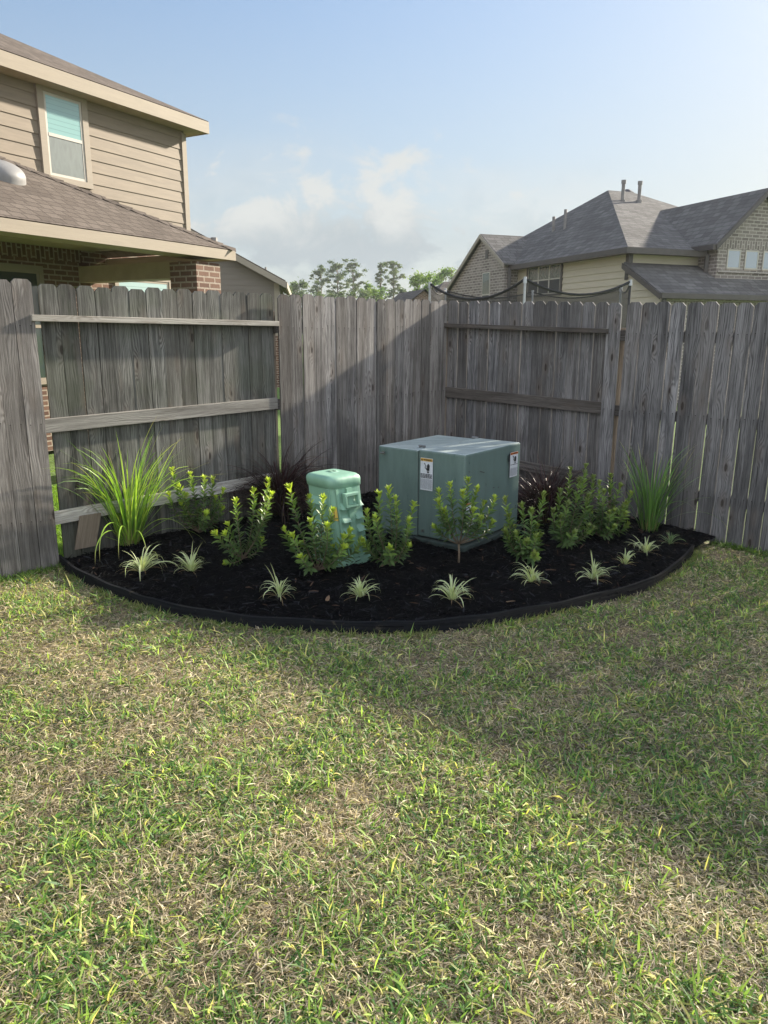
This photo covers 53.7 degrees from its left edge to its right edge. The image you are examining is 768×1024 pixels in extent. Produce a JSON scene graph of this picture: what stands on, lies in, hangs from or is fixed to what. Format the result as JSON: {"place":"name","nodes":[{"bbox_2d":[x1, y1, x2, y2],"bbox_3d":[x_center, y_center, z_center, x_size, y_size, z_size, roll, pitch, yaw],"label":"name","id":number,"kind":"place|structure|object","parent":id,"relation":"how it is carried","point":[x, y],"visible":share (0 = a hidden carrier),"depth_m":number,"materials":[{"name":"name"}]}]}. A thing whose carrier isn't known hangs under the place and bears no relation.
{"place":"outdoors","nodes":[
{"label":"outdoors","id":0,"kind":"place"},
{"bbox_2d":[0,33,235,450],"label":"house","id":1,"kind":"structure","parent":0,"point":[94,191],"depth_m":10.41,"materials":[{"name":"beige wood"}]},
{"bbox_2d":[0,263,46,384],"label":"window","id":2,"kind":"structure","parent":1,"relation":"in","point":[8,271],"depth_m":10.39,"materials":[{"name":"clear glass"}]},
{"bbox_2d":[34,83,93,189],"bbox_3d":[-4.447,-5.226,10.587,0.037,1.236,0.822,7,15,28],"label":"window","id":3,"kind":"structure","parent":1,"relation":"in","point":[63,125],"depth_m":10.57,"materials":[{"name":"white plastic"}]},
{"bbox_2d":[114,280,170,291],"bbox_3d":[-3.818,-2.960,12.207,0.037,1.570,1.186,7,15,28],"label":"window","id":4,"kind":"structure","parent":1,"relation":"in","point":[162,285],"depth_m":12.09,"materials":[{"name":"white glass"}]},
{"bbox_2d":[191,229,291,386],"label":"house","id":5,"kind":"structure","parent":0,"point":[243,274],"depth_m":23.07,"materials":[{"name":"grey"}]},
{"bbox_2d":[0,338,767,1023],"bbox_3d":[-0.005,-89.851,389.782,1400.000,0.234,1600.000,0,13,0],"label":"ground","id":6,"kind":"structure","parent":0,"point":[266,954],"depth_m":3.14,"materials":[{"name":"green plant"}]},
{"bbox_2d":[0,278,58,577],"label":"fence section","id":7,"kind":"object","parent":6,"relation":"on","point":[28,537],"visible":0.86,"depth_m":5.55,"materials":[{"name":"grey wood"}]},
{"bbox_2d":[30,284,278,557],"bbox_3d":[-1.780,-0.796,6.431,0.105,2.123,2.236,13,18,43],"label":"fence section","id":8,"kind":"object","parent":6,"relation":"on","point":[195,371],"visible":0.77,"depth_m":6.29,"materials":[{"name":"grey wood"}]},
{"bbox_2d":[290,277,314,346],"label":"leafy tree","id":9,"kind":"object","parent":6,"relation":"on","point":[296,287],"visible":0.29,"depth_m":95.18,"materials":[{"name":"green plant"}]},
{"bbox_2d":[301,291,322,296],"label":"leafy tree","id":10,"kind":"object","parent":6,"relation":"on","point":[317,294],"visible":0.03,"depth_m":80.57,"materials":[{"name":"green plant"}]},
{"bbox_2d":[308,264,330,295],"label":"pine tree","id":11,"kind":"object","parent":6,"relation":"on","point":[316,287],"visible":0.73,"depth_m":112.62,"materials":[{"name":"green plant"}]},
{"bbox_2d":[323,291,345,298],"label":"leafy tree","id":12,"kind":"object","parent":6,"relation":"on","point":[341,294],"visible":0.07,"depth_m":86.33,"materials":[{"name":"green plant"}]},
{"bbox_2d":[320,258,354,296],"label":"pine tree","id":13,"kind":"object","parent":6,"relation":"on","point":[337,267],"visible":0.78,"depth_m":107.12,"materials":[{"name":"green plant"}]},
{"bbox_2d":[344,258,368,296],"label":"pine tree","id":14,"kind":"object","parent":6,"relation":"on","point":[351,265],"visible":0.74,"depth_m":110.93,"materials":[{"name":"green plant"}]},
{"bbox_2d":[346,288,371,298],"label":"leafy tree","id":15,"kind":"object","parent":6,"relation":"on","point":[362,294],"visible":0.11,"depth_m":84.41,"materials":[{"name":"green plant"}]},
{"bbox_2d":[273,294,446,505],"bbox_3d":[-0.208,-1.171,8.082,0.152,2.164,2.526,13,18,43],"label":"fence section","id":16,"kind":"object","parent":6,"relation":"on","point":[368,376],"visible":0.66,"depth_m":7.87,"materials":[{"name":"grey wood"}]},
{"bbox_2d":[59,544,693,635],"bbox_3d":[0.176,0.569,5.467,5.306,0.224,1.731,-1,13,-7],"label":"garden edging","id":17,"kind":"object","parent":6,"relation":"on","point":[446,624],"visible":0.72,"depth_m":4.80,"materials":[{"name":"black plastic"}]},
{"bbox_2d":[364,281,388,301],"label":"leafy tree","id":18,"kind":"object","parent":6,"relation":"on","point":[375,294],"visible":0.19,"depth_m":92.10,"materials":[{"name":"green plant"}]},
{"bbox_2d":[375,262,389,298],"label":"pine tree","id":19,"kind":"object","parent":6,"relation":"on","point":[380,272],"visible":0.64,"depth_m":114.68,"materials":[{"name":"green plant"}]},
{"bbox_2d":[59,490,714,626],"bbox_3d":[0.314,0.297,6.354,3.490,0.156,4.723,13,18,43],"label":"mulch bed","id":20,"kind":"object","parent":6,"relation":"on","point":[633,576],"visible":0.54,"depth_m":5.52,"materials":[{"name":"black wood"}]},
{"bbox_2d":[43,418,219,555],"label":"ornamental grass","id":21,"kind":"object","parent":20,"relation":"on","point":[127,527],"depth_m":6.12,"materials":[{"name":"green plant"}]},
{"bbox_2d":[119,544,174,575],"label":"striped grass plant","id":22,"kind":"object","parent":20,"relation":"on","point":[142,564],"visible":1,"depth_m":5.56,"materials":[{"name":"green plant"}]},
{"bbox_2d":[173,543,209,571],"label":"striped grass plant","id":23,"kind":"object","parent":20,"relation":"on","point":[191,564],"visible":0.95,"depth_m":5.55,"materials":[{"name":"green plant"}]},
{"bbox_2d":[163,466,226,532],"bbox_3d":[-1.589,-0.094,6.397,0.534,0.571,0.340,0,13,0],"label":"shrub","id":24,"kind":"object","parent":20,"relation":"on","point":[203,523],"visible":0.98,"depth_m":6.40,"materials":[{"name":"green plant"}]},
{"bbox_2d":[210,477,274,565],"bbox_3d":[-1.032,0.082,5.644,0.483,0.683,0.340,0,13,0],"label":"shrub","id":25,"kind":"object","parent":20,"relation":"on","point":[234,551],"visible":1,"depth_m":5.65,"materials":[{"name":"green plant"}]},
{"bbox_2d":[259,565,296,602],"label":"striped grass plant","id":26,"kind":"object","parent":20,"relation":"on","point":[279,588],"visible":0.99,"depth_m":5.04,"materials":[{"name":"green plant"}]},
{"bbox_2d":[222,439,345,533],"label":"purple fountain grass","id":27,"kind":"object","parent":20,"relation":"on","point":[279,506],"depth_m":7.03,"materials":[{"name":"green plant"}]},
{"bbox_2d":[278,482,365,575],"bbox_3d":[-0.442,0.127,5.364,0.644,0.674,0.414,0,13,0],"label":"shrub","id":28,"kind":"object","parent":20,"relation":"on","point":[325,555],"visible":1,"depth_m":5.36,"materials":[{"name":"green plant"}]},
{"bbox_2d":[306,469,370,566],"bbox_3d":[-0.342,0.062,5.739,0.403,0.755,0.386,-12,18,-43],"label":"cable pedestal","id":29,"kind":"object","parent":20,"relation":"on","point":[339,488],"visible":0.68,"depth_m":5.59,"materials":[{"name":"green plastic"}]},
{"bbox_2d":[344,575,377,600],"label":"striped grass plant","id":30,"kind":"object","parent":20,"relation":"on","point":[358,591],"visible":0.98,"depth_m":5.03,"materials":[{"name":"green plant"}]},
{"bbox_2d":[359,484,418,566],"bbox_3d":[0.032,0.107,5.484,0.461,0.609,0.348,0,13,0],"label":"shrub","id":31,"kind":"object","parent":20,"relation":"on","point":[390,549],"visible":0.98,"depth_m":5.47,"materials":[{"name":"green plant"}]},
{"bbox_2d":[373,435,521,551],"bbox_3d":[0.566,-0.114,6.641,0.950,1.005,1.005,10,17,37],"label":"transformer cabinet","id":32,"kind":"object","parent":20,"relation":"on","point":[419,470],"visible":0.74,"depth_m":6.30,"materials":[{"name":"green metal"}]},
{"bbox_2d":[431,575,475,606],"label":"striped grass plant","id":33,"kind":"object","parent":20,"relation":"on","point":[452,593],"visible":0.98,"depth_m":5.04,"materials":[{"name":"green plant"}]},
{"bbox_2d":[431,476,499,562],"bbox_3d":[0.607,0.072,5.649,0.524,0.702,0.286,0,13,0],"label":"shrub","id":34,"kind":"object","parent":20,"relation":"on","point":[466,521],"visible":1,"depth_m":5.62,"materials":[{"name":"green plant"}]},
{"bbox_2d":[501,490,548,566],"bbox_3d":[1.046,0.120,5.777,0.358,0.559,0.341,5,14,21],"label":"shrub","id":35,"kind":"object","parent":20,"relation":"on","point":[526,549],"visible":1,"depth_m":5.76,"materials":[{"name":"green plant"}]},
{"bbox_2d":[508,560,550,584],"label":"striped grass plant","id":36,"kind":"object","parent":20,"relation":"on","point":[535,576],"visible":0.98,"depth_m":5.44,"materials":[{"name":"green plant"}]},
{"bbox_2d":[517,455,609,535],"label":"purple fountain grass","id":37,"kind":"object","parent":20,"relation":"on","point":[547,484],"depth_m":7.02,"materials":[{"name":"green plant"}]},
{"bbox_2d":[548,463,597,548],"bbox_3d":[1.540,-0.037,6.145,0.458,0.726,0.377,0,13,0],"label":"shrub","id":38,"kind":"object","parent":20,"relation":"on","point":[563,536],"visible":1,"depth_m":6.14,"materials":[{"name":"green plant"}]},
{"bbox_2d":[576,550,616,584],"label":"striped grass plant","id":39,"kind":"object","parent":20,"relation":"on","point":[595,572],"visible":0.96,"depth_m":5.56,"materials":[{"name":"green plant"}]},
{"bbox_2d":[579,473,633,540],"bbox_3d":[1.926,-0.045,6.518,0.477,0.573,0.396,0,13,0],"label":"shrub","id":40,"kind":"object","parent":20,"relation":"on","point":[609,521],"visible":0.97,"depth_m":6.50,"materials":[{"name":"green plant"}]},
{"bbox_2d":[616,549,634,565],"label":"striped grass plant","id":41,"kind":"object","parent":20,"relation":"on","point":[626,559],"visible":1,"depth_m":5.99,"materials":[{"name":"green plant"}]},
{"bbox_2d":[628,535,659,552],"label":"striped grass plant","id":42,"kind":"object","parent":20,"relation":"on","point":[646,547],"visible":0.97,"depth_m":6.36,"materials":[{"name":"green plant"}]},
{"bbox_2d":[598,440,725,532],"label":"ornamental grass","id":43,"kind":"object","parent":20,"relation":"on","point":[651,510],"depth_m":7.00,"materials":[{"name":"green plant"}]},
{"bbox_2d":[657,532,684,544],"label":"striped grass plant","id":44,"kind":"object","parent":20,"relation":"on","point":[670,539],"visible":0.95,"depth_m":6.69,"materials":[{"name":"green plant"}]},
{"bbox_2d":[383,261,406,297],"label":"pine tree","id":45,"kind":"object","parent":6,"relation":"on","point":[393,272],"visible":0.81,"depth_m":108.70,"materials":[{"name":"green plant"}]},
{"bbox_2d":[393,282,448,300],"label":"house","id":46,"kind":"structure","parent":6,"relation":"on","point":[417,294],"depth_m":42.79,"materials":[{"name":"grey"}]},
{"bbox_2d":[404,268,441,290],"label":"leafy tree","id":47,"kind":"object","parent":6,"relation":"on","point":[416,280],"visible":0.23,"depth_m":80.02,"materials":[{"name":"green plant"}]},
{"bbox_2d":[421,274,443,290],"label":"leafy tree","id":48,"kind":"object","parent":6,"relation":"on","point":[435,281],"visible":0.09,"depth_m":76.26,"materials":[{"name":"green plant"}]},
{"bbox_2d":[434,267,457,283],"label":"leafy tree","id":49,"kind":"object","parent":6,"relation":"on","point":[447,273],"visible":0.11,"depth_m":86.01,"materials":[{"name":"green plant"}]},
{"bbox_2d":[444,301,608,507],"bbox_3d":[1.444,-1.177,8.270,2.105,2.220,0.135,13,18,43],"label":"fence section","id":50,"kind":"object","parent":6,"relation":"on","point":[528,376],"visible":0.74,"depth_m":8.12,"materials":[{"name":"grey wood"}]},
{"bbox_2d":[428,277,631,327],"bbox_3d":[2.499,-2.703,13.335,3.620,2.490,3.637,0,13,0],"label":"trampoline","id":51,"kind":"object","parent":6,"relation":"on","point":[523,290],"visible":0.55,"depth_m":11.72,"materials":[{"name":"black plastic"}]},
{"bbox_2d":[446,180,767,401],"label":"house","id":52,"kind":"structure","parent":6,"relation":"on","point":[657,251],"depth_m":20.08,"materials":[{"name":"beige"}]},
{"bbox_2d":[482,272,490,296],"bbox_3d":[3.335,-7.128,24.901,0.028,1.415,0.519,-5,14,-21],"label":"window","id":53,"kind":"structure","parent":52,"relation":"in","point":[486,275],"depth_m":24.81,"materials":[{"name":"white glass"}]},
{"bbox_2d":[528,267,538,283],"bbox_3d":[4.542,-7.027,23.101,0.028,0.828,0.582,-5,14,-21],"label":"window","id":54,"kind":"structure","parent":52,"relation":"in","point":[532,272],"depth_m":23.03,"materials":[{"name":"white glass"}]},
{"bbox_2d":[538,265,549,287],"bbox_3d":[4.751,-6.902,22.573,0.028,0.828,0.582,-5,14,-21],"label":"window","id":55,"kind":"structure","parent":52,"relation":"in","point":[543,274],"depth_m":22.53,"materials":[{"name":"white glass"}]},
{"bbox_2d":[548,264,560,290],"bbox_3d":[4.961,-6.777,22.044,0.028,0.828,0.582,-5,14,-21],"label":"window","id":56,"kind":"structure","parent":52,"relation":"in","point":[554,270],"depth_m":22.03,"materials":[{"name":"white glass"}]},
{"bbox_2d":[725,249,740,269],"bbox_3d":[8.931,-6.444,19.384,0.439,0.501,0.030,-5,14,-21],"label":"window","id":57,"kind":"structure","parent":52,"relation":"in","point":[733,259],"depth_m":19.38,"materials":[{"name":"white glass"}]},
{"bbox_2d":[743,250,758,270],"bbox_3d":[9.487,-6.491,19.593,0.448,0.501,0.030,-5,14,-21],"label":"window","id":58,"kind":"structure","parent":52,"relation":"in","point":[751,256],"depth_m":19.59,"materials":[{"name":"white glass"}]},
{"bbox_2d":[761,251,767,270],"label":"window","id":59,"kind":"structure","parent":52,"relation":"in","point":[764,267],"depth_m":19.75,"materials":[{"name":"white glass"}]},
{"bbox_2d":[594,301,767,552],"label":"fence section","id":60,"kind":"object","parent":6,"relation":"on","point":[637,410],"visible":0.8,"depth_m":6.92,"materials":[{"name":"grey wood"}]},
{"bbox_2d":[0,0,767,305],"label":"sky","id":61,"kind":"structure","parent":0,"point":[371,132],"materials":[{"name":"blue"}]}
]}

